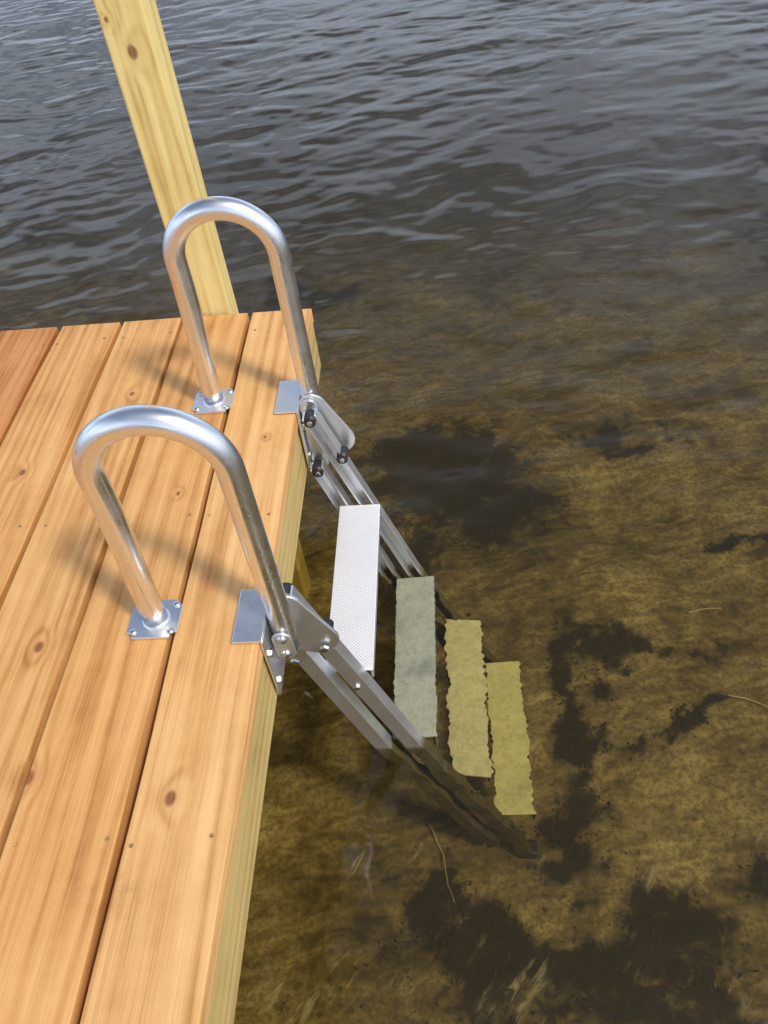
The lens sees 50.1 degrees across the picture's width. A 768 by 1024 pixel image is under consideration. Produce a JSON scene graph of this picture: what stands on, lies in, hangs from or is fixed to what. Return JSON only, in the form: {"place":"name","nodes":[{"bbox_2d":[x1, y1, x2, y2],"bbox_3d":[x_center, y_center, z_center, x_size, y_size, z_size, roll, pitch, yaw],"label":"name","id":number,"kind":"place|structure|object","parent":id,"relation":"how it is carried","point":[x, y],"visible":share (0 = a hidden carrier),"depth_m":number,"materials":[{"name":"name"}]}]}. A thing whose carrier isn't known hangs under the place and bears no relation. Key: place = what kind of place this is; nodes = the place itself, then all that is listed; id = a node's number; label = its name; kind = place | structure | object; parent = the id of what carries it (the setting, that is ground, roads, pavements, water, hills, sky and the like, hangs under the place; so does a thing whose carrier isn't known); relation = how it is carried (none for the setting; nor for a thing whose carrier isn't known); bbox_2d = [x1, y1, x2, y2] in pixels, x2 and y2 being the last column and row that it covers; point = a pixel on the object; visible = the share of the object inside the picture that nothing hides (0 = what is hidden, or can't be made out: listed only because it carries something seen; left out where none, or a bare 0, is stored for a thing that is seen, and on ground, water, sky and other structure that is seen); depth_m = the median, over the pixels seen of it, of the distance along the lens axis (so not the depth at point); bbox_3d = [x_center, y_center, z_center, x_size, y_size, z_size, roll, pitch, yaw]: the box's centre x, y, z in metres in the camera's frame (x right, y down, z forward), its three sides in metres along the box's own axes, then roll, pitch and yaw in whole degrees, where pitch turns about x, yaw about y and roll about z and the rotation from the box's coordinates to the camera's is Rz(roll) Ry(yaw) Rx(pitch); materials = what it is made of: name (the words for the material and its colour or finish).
{"place":"outdoors","nodes":[
{"label":"outdoors","id":0,"kind":"place"},
{"bbox_2d":[93,0,309,598],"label":"wooden post","id":1,"kind":"object","parent":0,"point":[135,38],"depth_m":1.59,"materials":[{"name":"beige wood"}]},
{"bbox_2d":[0,0,767,1023],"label":"water","id":2,"kind":"structure","parent":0,"point":[538,226],"depth_m":3.34,"materials":[{"name":"liquid"}]},
{"bbox_2d":[0,308,320,1023],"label":"wooden dock","id":3,"kind":"object","parent":2,"relation":"on","point":[125,893],"visible":0.76,"depth_m":1.20,"materials":[{"name":"brown wood"}]},
{"bbox_2d":[72,196,537,858],"bbox_3d":[-0.022,0.190,1.671,0.663,1.502,0.631,-3,46,5],"label":"dock ladder","id":4,"kind":"object","parent":3,"relation":"attached to","point":[278,620],"visible":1,"depth_m":1.58,"materials":[{"name":"metal"}]},
{"bbox_2d":[428,823,454,902],"bbox_3d":[0.144,0.852,2.009,0.014,0.026,0.208,-15,47,-6],"label":"twig","id":5,"kind":"object","parent":2,"relation":"on","point":[443,856],"visible":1,"depth_m":2.03,"materials":[{"name":"brown wood"}]},
{"bbox_2d":[237,273,767,1023],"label":"aquatic weeds","id":6,"kind":"object","parent":2,"relation":"on","point":[565,695],"visible":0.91,"depth_m":2.06,"materials":[{"name":"black plant"}]},
{"bbox_2d":[688,608,720,612],"bbox_3d":[0.958,0.292,2.459,0.101,0.008,0.009,-10,46,-1],"label":"twig","id":7,"kind":"object","parent":2,"relation":"on","point":[702,609],"visible":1,"depth_m":2.46,"materials":[{"name":"brown wood"}]},
{"bbox_2d":[728,694,767,706],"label":"twig","id":8,"kind":"object","parent":2,"relation":"on","point":[745,698],"visible":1,"depth_m":2.23,"materials":[{"name":"brown wood"}]}
]}

